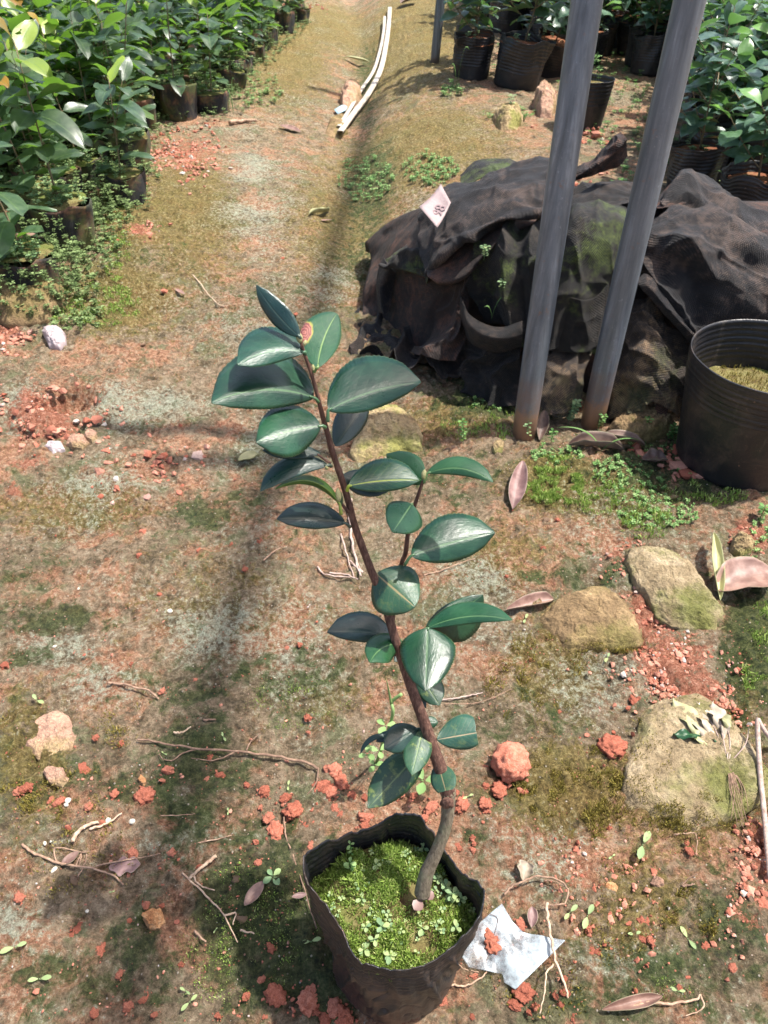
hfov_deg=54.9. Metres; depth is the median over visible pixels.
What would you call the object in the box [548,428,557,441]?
weed
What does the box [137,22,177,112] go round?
potted seedling
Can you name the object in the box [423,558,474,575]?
twig
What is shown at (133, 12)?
potted seedling
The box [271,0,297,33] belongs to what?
potted seedling
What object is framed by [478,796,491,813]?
clay clod
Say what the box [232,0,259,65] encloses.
potted seedling
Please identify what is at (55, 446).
stone
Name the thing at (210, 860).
twig
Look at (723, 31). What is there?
potted shrub
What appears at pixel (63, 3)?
potted seedling
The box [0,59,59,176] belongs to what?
potted seedling
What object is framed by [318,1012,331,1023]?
clay clod
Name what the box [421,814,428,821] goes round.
clay clod
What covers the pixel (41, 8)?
potted seedling
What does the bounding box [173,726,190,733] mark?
twig
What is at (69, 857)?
dry leaf
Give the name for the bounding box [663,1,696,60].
potted shrub
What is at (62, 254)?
ground cover
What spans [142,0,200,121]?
potted seedling
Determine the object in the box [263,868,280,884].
weed
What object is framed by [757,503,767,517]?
weed
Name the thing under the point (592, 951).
clay clod
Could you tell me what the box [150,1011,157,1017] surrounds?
clay clod
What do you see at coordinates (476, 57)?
potted shrub
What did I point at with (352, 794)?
clay clod
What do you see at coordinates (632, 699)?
clay clod
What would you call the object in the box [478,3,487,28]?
steel post
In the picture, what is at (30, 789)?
clay clod
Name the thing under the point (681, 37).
steel post
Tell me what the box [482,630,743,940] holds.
moss
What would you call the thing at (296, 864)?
twig
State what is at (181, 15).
potted seedling
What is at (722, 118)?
potted shrub
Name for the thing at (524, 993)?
clay clod
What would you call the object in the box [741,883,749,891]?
clay clod
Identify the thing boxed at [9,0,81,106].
potted seedling
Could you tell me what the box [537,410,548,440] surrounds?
dry leaf
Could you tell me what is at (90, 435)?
stone
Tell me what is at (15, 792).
clay clod
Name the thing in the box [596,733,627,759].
clay clod
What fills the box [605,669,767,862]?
moss
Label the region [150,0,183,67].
potted seedling
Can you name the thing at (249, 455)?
dry leaf
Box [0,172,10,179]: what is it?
potted seedling
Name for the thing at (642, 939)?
clay clod
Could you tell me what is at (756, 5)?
potted shrub
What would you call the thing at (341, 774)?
clay clod
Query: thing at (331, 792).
clay clod
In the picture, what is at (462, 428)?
weed
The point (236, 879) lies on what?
pebble
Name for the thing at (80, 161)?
potted seedling
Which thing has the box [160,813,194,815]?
twig
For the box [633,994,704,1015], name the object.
twig
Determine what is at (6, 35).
potted seedling
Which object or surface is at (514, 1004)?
clay clod
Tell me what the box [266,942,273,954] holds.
clay clod
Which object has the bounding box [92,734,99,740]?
clay clod
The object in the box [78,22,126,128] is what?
potted seedling
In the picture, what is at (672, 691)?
gravel
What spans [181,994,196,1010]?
sprout
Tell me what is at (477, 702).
twig
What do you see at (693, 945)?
sprout
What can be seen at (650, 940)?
clay clod
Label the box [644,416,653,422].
weed
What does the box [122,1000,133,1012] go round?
clay clod
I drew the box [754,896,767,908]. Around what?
clay clod
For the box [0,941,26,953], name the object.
sprout
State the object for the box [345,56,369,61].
dry leaf
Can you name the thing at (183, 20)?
potted seedling
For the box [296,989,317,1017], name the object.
clay clod
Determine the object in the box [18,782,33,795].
clay clod
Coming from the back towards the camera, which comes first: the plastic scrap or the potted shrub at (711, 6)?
the plastic scrap
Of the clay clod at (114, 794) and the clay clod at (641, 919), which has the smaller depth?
the clay clod at (641, 919)
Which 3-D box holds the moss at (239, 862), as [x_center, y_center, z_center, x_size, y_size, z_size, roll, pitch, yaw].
[0.051,0.403,0.983,0.599,0.022,0.447,0,41,0]
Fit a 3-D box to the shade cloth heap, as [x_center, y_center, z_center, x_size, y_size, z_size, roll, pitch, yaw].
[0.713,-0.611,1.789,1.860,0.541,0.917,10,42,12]
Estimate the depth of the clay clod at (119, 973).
0.84 m
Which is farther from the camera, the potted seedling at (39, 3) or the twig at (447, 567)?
the potted seedling at (39, 3)
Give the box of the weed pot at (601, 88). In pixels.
[583,55,614,130]
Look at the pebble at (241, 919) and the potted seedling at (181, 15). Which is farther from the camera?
the potted seedling at (181, 15)
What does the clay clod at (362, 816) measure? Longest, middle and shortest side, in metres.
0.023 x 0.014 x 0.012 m
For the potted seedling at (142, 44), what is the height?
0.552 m
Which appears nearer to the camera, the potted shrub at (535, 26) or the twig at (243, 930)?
the twig at (243, 930)
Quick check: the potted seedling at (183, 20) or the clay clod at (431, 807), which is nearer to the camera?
the clay clod at (431, 807)
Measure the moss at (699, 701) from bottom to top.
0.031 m
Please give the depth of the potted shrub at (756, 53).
2.61 m
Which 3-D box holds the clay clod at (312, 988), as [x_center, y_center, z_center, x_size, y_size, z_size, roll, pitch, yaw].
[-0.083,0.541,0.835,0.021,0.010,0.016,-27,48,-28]
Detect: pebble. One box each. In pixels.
[70,875,79,885]
[231,875,239,883]
[236,916,247,923]
[747,895,753,901]
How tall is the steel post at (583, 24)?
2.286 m
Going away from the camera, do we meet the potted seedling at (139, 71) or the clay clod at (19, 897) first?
the clay clod at (19, 897)
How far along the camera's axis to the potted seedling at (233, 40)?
4.17 m
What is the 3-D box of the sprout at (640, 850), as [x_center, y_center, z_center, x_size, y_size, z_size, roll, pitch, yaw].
[0.333,0.430,0.950,0.009,0.014,0.043,24,46,25]
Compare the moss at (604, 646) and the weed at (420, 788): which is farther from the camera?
the moss at (604, 646)
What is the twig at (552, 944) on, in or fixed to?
on the ground at (238, 230)
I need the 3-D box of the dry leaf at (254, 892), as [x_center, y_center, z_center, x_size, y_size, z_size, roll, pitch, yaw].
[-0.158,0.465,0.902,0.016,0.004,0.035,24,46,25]
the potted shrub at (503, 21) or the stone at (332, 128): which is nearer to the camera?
the stone at (332, 128)
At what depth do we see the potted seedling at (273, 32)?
5.02 m
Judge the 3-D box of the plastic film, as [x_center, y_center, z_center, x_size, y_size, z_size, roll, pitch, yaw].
[0.146,0.504,0.863,0.108,0.011,0.075,-27,48,-27]
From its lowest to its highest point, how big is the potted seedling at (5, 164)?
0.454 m
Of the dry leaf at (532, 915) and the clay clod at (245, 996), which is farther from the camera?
the dry leaf at (532, 915)
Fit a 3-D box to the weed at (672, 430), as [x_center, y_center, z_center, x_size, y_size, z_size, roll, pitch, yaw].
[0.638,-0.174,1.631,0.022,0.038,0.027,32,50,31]
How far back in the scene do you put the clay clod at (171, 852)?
0.94 m
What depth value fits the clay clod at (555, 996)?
0.83 m
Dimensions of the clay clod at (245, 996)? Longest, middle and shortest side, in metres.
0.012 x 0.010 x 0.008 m
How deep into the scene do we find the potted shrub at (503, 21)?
5.01 m
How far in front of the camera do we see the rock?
2.00 m
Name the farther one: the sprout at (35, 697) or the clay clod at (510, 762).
the sprout at (35, 697)
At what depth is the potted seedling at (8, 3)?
3.00 m
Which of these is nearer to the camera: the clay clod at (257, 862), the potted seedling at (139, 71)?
the clay clod at (257, 862)
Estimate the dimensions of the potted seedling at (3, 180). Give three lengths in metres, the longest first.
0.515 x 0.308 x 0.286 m
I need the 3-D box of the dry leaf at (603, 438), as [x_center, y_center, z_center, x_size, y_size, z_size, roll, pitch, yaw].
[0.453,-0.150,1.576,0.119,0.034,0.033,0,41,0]
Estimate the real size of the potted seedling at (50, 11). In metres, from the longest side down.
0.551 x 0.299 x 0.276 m
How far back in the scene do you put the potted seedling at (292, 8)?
5.58 m
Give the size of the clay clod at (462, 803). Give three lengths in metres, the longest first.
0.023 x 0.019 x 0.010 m
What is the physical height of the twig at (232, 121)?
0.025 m
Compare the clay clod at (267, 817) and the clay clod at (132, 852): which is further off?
the clay clod at (267, 817)
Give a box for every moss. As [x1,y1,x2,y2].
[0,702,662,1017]
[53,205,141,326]
[168,676,693,1012]
[441,405,767,720]
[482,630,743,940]
[541,634,675,655]
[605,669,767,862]
[611,730,712,859]
[630,694,736,727]
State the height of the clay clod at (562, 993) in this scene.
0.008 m
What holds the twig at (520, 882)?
on the ground at (238, 230)
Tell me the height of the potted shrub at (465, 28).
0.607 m
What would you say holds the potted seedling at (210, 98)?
on the ground at (238, 230)
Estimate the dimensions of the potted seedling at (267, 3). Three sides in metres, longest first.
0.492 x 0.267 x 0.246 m
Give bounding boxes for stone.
[25,710,75,760]
[42,325,66,350]
[43,766,68,787]
[45,441,64,453]
[66,434,88,449]
[84,428,97,442]
[138,774,146,785]
[141,908,165,930]
[325,113,347,137]
[340,78,361,110]
[349,404,422,461]
[491,439,503,453]
[492,102,522,130]
[533,79,556,117]
[539,586,642,655]
[605,882,617,892]
[607,405,675,442]
[621,693,767,832]
[623,546,725,631]
[650,876,663,886]
[730,531,753,556]
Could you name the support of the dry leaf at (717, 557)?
on the ground at (238, 230)
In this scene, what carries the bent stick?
on the ground at (238, 230)
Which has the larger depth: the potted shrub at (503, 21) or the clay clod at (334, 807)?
the potted shrub at (503, 21)
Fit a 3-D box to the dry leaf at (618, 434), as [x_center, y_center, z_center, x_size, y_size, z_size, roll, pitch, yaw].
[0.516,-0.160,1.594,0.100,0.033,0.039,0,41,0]
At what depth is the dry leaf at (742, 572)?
1.29 m
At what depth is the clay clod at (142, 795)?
0.99 m
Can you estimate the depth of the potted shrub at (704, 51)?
3.29 m
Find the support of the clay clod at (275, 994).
on the ground at (238, 230)
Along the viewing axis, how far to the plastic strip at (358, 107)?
4.34 m
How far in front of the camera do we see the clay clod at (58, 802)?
0.98 m
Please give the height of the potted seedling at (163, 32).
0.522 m
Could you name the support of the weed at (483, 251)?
on the shade cloth heap
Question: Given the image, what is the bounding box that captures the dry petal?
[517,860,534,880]
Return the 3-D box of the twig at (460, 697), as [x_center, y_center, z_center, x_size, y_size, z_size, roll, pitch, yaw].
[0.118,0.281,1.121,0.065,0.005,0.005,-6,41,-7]
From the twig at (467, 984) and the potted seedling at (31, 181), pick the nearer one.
the twig at (467, 984)
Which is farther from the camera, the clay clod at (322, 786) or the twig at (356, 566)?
the twig at (356, 566)
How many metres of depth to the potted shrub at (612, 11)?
5.03 m
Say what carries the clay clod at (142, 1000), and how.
on the ground at (238, 230)
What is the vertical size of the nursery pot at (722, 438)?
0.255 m
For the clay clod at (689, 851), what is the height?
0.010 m
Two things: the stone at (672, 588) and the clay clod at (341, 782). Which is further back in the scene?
the stone at (672, 588)
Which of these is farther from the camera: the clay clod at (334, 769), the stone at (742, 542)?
the stone at (742, 542)
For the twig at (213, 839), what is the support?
on the ground at (238, 230)
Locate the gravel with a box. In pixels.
[0,1,767,1023]
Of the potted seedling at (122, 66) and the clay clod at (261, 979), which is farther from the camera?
the potted seedling at (122, 66)
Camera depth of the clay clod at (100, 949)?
0.86 m
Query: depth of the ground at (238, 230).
1.24 m
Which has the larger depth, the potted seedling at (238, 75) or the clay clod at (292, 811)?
the potted seedling at (238, 75)
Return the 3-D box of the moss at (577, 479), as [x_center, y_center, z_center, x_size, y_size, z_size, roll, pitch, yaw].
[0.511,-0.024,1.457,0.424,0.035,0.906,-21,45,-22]
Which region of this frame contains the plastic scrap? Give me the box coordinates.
[334,105,347,113]
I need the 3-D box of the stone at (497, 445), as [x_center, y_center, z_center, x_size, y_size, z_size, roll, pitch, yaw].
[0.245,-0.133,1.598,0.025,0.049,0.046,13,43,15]
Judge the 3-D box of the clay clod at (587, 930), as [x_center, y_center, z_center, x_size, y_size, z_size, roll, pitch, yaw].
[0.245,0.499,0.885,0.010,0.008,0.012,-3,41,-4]
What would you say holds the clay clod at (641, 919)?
on the ground at (238, 230)
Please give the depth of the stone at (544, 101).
3.40 m
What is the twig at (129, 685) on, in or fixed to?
on the ground at (238, 230)
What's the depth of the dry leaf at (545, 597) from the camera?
1.26 m
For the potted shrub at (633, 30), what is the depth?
4.28 m
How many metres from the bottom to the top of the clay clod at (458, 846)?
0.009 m
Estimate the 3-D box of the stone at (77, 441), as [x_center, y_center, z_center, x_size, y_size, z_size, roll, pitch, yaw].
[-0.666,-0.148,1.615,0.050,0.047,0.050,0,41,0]
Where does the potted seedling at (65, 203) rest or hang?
on the ground at (238, 230)
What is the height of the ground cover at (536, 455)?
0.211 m
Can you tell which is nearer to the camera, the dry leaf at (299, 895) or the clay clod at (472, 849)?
the dry leaf at (299, 895)
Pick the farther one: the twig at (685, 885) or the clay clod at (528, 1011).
the twig at (685, 885)
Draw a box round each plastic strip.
[336,16,385,126]
[337,7,391,132]
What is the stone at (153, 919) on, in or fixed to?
on the ground at (238, 230)
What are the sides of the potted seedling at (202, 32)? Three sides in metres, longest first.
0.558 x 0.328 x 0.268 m
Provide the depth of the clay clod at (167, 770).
1.03 m
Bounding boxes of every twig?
[21,843,160,884]
[71,813,121,841]
[107,681,158,699]
[137,733,318,794]
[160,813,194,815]
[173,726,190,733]
[181,854,237,942]
[193,275,223,306]
[194,930,206,942]
[198,835,231,842]
[228,119,256,124]
[240,929,254,933]
[263,546,282,560]
[283,817,316,928]
[317,498,362,579]
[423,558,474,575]
[442,692,482,700]
[445,689,510,704]
[451,965,486,986]
[503,875,568,905]
[539,902,568,1013]
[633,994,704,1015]
[673,832,697,855]
[681,873,697,886]
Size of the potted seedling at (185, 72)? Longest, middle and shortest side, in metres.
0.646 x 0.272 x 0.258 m
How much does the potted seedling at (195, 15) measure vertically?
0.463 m
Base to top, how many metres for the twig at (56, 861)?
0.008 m
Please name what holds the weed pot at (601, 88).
on the ground at (238, 230)
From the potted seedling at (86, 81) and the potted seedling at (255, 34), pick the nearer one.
the potted seedling at (86, 81)
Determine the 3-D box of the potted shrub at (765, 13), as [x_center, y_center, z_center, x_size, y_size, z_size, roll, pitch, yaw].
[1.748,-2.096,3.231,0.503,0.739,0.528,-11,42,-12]
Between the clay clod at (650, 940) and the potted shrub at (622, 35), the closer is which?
the clay clod at (650, 940)
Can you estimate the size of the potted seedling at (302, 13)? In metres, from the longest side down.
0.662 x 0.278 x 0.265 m
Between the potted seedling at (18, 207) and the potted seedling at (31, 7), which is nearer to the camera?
the potted seedling at (18, 207)
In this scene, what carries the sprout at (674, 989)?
on the ground at (238, 230)
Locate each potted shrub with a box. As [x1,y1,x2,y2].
[439,0,508,80]
[454,0,519,31]
[489,0,525,33]
[491,0,570,91]
[521,0,566,35]
[525,1,540,32]
[529,0,567,36]
[538,0,621,77]
[565,0,626,64]
[600,0,633,56]
[602,3,630,17]
[608,4,644,47]
[617,0,660,55]
[624,0,667,66]
[624,0,670,76]
[650,0,670,31]
[660,0,767,139]
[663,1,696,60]
[665,0,761,188]
[685,1,766,102]
[687,0,767,162]
[688,1,767,182]
[693,0,767,94]
[709,22,767,200]
[731,0,767,163]
[735,1,767,101]
[746,1,767,116]
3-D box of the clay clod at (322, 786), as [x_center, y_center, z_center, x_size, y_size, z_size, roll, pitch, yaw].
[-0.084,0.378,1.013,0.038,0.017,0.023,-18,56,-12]
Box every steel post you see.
[430,0,444,63]
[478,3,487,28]
[512,0,602,441]
[581,0,706,430]
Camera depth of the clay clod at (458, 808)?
0.98 m
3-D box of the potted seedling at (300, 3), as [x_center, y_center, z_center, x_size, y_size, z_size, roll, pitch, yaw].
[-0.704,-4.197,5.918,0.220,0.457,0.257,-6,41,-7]
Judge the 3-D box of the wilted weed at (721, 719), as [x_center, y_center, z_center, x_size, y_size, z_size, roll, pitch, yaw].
[0.457,0.343,1.039,0.104,0.030,0.187,12,42,14]
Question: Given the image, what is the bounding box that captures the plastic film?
[462,904,564,988]
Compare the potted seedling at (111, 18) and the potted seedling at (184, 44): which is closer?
the potted seedling at (111, 18)
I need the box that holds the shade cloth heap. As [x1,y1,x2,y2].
[349,132,767,420]
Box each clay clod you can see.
[0,661,8,668]
[12,787,20,795]
[13,890,26,902]
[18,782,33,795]
[25,782,32,791]
[47,796,53,803]
[51,796,64,807]
[72,922,82,933]
[78,762,89,773]
[84,801,92,810]
[89,1007,98,1018]
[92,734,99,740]
[95,942,105,956]
[110,788,118,800]
[115,969,122,980]
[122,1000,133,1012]
[127,847,137,857]
[133,786,155,805]
[137,991,148,1003]
[141,901,150,909]
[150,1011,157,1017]
[158,686,164,694]
[161,765,174,774]
[166,847,175,857]
[177,961,183,967]
[214,772,225,777]
[214,1012,220,1019]
[241,991,250,1001]
[244,781,249,788]
[253,859,261,865]
[257,974,265,983]
[258,785,269,798]
[262,811,274,824]
[263,982,286,1007]
[265,820,283,839]
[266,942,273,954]
[279,792,291,802]
[281,800,303,821]
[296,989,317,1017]
[301,1001,310,1015]
[303,714,311,721]
[304,983,316,993]
[307,840,313,849]
[312,1004,320,1015]
[314,780,333,793]
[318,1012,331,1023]
[323,762,341,777]
[325,786,339,798]
[327,996,339,1017]
[331,803,338,811]
[332,1003,343,1021]
[333,776,349,789]
[334,1006,353,1023]
[337,771,346,779]
[347,790,356,799]
[357,819,369,828]
[358,812,374,821]
[361,793,366,801]
[410,792,416,798]
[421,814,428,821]
[423,800,437,814]
[440,996,447,1006]
[455,806,461,812]
[455,842,461,850]
[456,795,469,810]
[469,847,475,853]
[469,972,477,979]
[469,1013,474,1019]
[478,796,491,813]
[482,782,489,789]
[482,927,492,939]
[484,931,502,954]
[490,740,531,783]
[490,780,507,798]
[507,998,522,1011]
[511,982,535,1004]
[515,917,524,930]
[525,1009,531,1016]
[552,992,558,1000]
[556,1001,563,1007]
[559,988,570,996]
[584,924,591,933]
[589,947,594,954]
[594,949,601,955]
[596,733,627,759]
[628,695,637,704]
[636,916,649,924]
[638,935,646,943]
[645,935,654,947]
[684,847,694,855]
[701,941,709,949]
[725,907,730,915]
[728,962,737,972]
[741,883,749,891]
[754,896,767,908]
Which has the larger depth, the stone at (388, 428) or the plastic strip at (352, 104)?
the plastic strip at (352, 104)
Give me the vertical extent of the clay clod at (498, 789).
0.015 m
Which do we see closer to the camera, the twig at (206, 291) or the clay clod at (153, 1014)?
the clay clod at (153, 1014)
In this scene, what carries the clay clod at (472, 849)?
on the ground at (238, 230)
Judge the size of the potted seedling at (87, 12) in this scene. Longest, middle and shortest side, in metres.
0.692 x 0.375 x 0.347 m
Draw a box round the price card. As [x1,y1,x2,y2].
[419,184,450,226]
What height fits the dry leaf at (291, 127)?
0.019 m
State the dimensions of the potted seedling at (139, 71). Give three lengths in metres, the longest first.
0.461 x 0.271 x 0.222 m
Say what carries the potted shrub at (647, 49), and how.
on the ground at (238, 230)
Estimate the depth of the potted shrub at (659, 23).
4.77 m
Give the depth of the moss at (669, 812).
0.98 m
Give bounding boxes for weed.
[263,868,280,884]
[359,680,430,794]
[458,418,466,440]
[480,244,490,257]
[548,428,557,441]
[565,399,581,424]
[597,413,607,429]
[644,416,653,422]
[666,422,678,438]
[672,697,748,827]
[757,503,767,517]
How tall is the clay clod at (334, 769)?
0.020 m
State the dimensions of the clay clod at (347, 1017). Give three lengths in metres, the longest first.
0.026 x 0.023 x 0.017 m
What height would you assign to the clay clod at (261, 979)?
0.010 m
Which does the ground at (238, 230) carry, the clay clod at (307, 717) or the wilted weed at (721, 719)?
the clay clod at (307, 717)
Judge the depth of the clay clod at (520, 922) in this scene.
0.89 m
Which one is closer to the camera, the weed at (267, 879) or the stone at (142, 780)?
the weed at (267, 879)
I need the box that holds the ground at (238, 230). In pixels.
[0,0,767,1023]
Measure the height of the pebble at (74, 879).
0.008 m
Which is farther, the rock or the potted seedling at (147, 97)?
the potted seedling at (147, 97)
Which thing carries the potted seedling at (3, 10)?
on the ground at (238, 230)
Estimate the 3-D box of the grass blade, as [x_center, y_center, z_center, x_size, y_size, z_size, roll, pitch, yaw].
[0.448,-0.150,1.562,0.171,0.061,0.004,4,41,5]
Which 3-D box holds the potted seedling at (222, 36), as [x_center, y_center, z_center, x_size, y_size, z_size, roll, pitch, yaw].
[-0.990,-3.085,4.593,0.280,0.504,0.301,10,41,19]
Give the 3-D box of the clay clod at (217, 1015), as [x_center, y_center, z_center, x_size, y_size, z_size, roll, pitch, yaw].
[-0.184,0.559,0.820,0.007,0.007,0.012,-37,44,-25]
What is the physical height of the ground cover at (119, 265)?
0.057 m
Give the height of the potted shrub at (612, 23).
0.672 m
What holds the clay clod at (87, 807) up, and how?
on the ground at (238, 230)
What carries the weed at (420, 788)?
on the ground at (238, 230)
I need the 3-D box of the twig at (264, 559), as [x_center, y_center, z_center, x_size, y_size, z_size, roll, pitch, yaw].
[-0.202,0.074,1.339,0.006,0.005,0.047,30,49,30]
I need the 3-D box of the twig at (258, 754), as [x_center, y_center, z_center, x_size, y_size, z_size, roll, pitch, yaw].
[-0.219,0.338,1.046,0.268,0.015,0.070,9,42,10]
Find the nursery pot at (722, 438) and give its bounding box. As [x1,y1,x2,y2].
[676,319,767,491]
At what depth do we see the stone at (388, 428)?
1.60 m
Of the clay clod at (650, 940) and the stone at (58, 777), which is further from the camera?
the stone at (58, 777)
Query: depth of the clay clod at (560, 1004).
0.82 m
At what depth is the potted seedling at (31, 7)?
3.14 m
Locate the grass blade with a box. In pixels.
[557,427,637,450]
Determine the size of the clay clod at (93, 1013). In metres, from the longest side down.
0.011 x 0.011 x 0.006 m
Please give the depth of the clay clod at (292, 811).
0.99 m
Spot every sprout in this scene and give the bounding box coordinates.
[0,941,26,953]
[28,974,51,981]
[32,694,43,702]
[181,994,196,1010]
[303,937,320,943]
[564,904,577,918]
[582,904,593,928]
[637,831,650,858]
[670,987,684,991]
[680,926,695,948]
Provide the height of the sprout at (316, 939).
0.008 m
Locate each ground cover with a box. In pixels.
[0,1,311,329]
[236,43,767,556]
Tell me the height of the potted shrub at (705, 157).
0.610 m
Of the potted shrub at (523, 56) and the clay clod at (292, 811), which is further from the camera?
the potted shrub at (523, 56)
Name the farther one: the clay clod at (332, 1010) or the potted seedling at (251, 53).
the potted seedling at (251, 53)
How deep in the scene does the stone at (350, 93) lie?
4.09 m
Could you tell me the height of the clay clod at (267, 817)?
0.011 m
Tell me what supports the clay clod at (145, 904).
on the ground at (238, 230)
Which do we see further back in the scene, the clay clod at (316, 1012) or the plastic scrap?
the plastic scrap
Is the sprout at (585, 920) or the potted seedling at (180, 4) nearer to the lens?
the sprout at (585, 920)
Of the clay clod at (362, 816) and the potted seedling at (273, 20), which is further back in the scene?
the potted seedling at (273, 20)
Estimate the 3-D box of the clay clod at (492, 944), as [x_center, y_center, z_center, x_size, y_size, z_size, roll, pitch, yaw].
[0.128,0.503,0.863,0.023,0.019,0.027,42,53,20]
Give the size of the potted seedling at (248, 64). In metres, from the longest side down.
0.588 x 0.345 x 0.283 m
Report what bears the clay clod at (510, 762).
on the ground at (238, 230)
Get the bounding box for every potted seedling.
[0,0,58,108]
[0,1,25,17]
[0,6,43,148]
[0,9,43,111]
[0,11,63,152]
[0,17,94,251]
[0,18,59,165]
[0,42,86,197]
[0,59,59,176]
[0,72,60,227]
[0,73,17,183]
[0,141,59,284]
[0,147,28,231]
[0,151,9,175]
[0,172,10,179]
[1,2,48,103]
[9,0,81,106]
[24,0,105,119]
[24,4,73,75]
[27,12,81,148]
[29,66,105,191]
[30,3,71,101]
[38,13,98,129]
[46,0,110,163]
[46,0,111,100]
[54,0,159,172]
[58,0,143,125]
[67,0,123,101]
[67,0,155,103]
[67,6,146,129]
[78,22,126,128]
[78,55,153,207]
[95,0,163,129]
[107,0,147,76]
[118,23,153,78]
[127,0,178,79]
[129,0,163,72]
[130,0,180,73]
[134,0,183,76]
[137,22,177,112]
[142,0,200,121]
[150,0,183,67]
[155,0,200,81]
[161,0,180,38]
[162,0,198,36]
[168,2,197,66]
[172,0,218,76]
[174,0,212,79]
[178,0,205,36]
[178,0,212,42]
[180,0,223,90]
[180,0,241,114]
[198,6,225,56]
[199,0,247,67]
[202,0,252,91]
[206,0,240,54]
[208,0,257,75]
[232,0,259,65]
[237,0,264,62]
[239,0,266,49]
[240,0,263,28]
[246,0,282,44]
[248,0,280,50]
[252,2,278,32]
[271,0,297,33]
[278,0,299,27]
[285,0,303,6]
[289,0,309,23]
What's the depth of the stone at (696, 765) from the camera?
1.03 m
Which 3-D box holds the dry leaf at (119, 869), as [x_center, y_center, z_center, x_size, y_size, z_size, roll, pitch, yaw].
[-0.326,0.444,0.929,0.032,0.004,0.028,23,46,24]
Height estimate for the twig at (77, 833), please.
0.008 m
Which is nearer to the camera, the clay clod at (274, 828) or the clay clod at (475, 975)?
the clay clod at (475, 975)
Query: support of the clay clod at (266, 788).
on the ground at (238, 230)
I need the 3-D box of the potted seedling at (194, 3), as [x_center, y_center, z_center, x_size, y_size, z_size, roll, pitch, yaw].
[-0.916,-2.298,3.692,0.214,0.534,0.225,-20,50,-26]
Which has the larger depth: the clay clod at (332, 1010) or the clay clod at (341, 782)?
the clay clod at (341, 782)
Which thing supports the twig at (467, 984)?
on the ground at (238, 230)
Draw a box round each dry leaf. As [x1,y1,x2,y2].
[61,851,78,865]
[109,856,140,876]
[238,450,258,460]
[244,881,263,905]
[280,124,300,131]
[292,892,306,898]
[309,206,329,213]
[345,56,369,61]
[506,591,553,609]
[508,461,527,508]
[527,906,537,927]
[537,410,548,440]
[568,431,623,449]
[602,992,662,1010]
[607,429,645,445]
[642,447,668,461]
[712,533,724,599]
[714,556,767,591]
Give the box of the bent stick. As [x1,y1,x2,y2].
[755,717,767,876]
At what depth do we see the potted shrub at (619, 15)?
4.83 m
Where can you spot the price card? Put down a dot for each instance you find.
(434, 207)
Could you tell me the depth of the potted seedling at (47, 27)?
2.84 m
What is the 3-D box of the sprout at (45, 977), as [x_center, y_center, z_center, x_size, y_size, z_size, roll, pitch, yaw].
[-0.388,0.528,0.835,0.026,0.008,0.008,0,41,0]
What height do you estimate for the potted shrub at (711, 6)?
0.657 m
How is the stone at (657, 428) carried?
on the ground at (238, 230)
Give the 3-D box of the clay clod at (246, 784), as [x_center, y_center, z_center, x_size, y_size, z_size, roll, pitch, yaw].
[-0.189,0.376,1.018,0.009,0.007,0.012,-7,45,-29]
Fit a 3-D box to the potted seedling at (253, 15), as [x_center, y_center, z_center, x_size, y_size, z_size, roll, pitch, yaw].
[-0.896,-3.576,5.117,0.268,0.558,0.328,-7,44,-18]
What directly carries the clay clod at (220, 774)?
on the ground at (238, 230)
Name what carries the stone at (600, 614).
on the ground at (238, 230)
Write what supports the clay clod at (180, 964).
on the ground at (238, 230)
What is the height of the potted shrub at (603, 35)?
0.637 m
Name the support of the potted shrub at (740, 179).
on the ground at (238, 230)
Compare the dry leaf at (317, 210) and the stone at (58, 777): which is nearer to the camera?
the stone at (58, 777)
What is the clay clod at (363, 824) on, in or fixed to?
on the ground at (238, 230)
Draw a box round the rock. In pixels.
[0,260,66,328]
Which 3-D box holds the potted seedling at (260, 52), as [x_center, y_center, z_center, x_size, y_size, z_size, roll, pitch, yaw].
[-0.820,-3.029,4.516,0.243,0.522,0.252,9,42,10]
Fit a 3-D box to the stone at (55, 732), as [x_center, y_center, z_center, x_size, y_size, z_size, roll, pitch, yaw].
[-0.483,0.321,1.071,0.076,0.024,0.082,0,41,0]
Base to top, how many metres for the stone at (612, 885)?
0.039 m
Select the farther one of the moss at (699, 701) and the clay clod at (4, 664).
the clay clod at (4, 664)
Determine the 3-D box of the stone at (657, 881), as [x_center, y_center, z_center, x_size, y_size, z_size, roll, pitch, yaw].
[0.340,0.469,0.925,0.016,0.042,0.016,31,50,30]
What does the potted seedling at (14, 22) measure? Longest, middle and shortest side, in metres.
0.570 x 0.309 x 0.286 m
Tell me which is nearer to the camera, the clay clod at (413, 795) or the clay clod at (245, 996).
the clay clod at (245, 996)
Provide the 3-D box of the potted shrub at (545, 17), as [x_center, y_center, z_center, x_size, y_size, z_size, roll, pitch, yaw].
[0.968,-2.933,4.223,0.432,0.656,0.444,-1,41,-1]
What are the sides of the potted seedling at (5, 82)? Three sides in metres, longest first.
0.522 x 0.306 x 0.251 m
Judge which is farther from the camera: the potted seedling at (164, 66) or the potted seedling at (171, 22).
the potted seedling at (171, 22)
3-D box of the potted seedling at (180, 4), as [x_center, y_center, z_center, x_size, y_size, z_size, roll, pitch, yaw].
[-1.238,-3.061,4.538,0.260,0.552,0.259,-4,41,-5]
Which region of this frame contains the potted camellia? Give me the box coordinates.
[211,285,512,1023]
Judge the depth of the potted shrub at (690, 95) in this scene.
2.95 m
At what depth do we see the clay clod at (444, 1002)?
0.82 m
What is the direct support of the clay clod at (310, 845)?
on the ground at (238, 230)
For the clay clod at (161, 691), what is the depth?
1.12 m

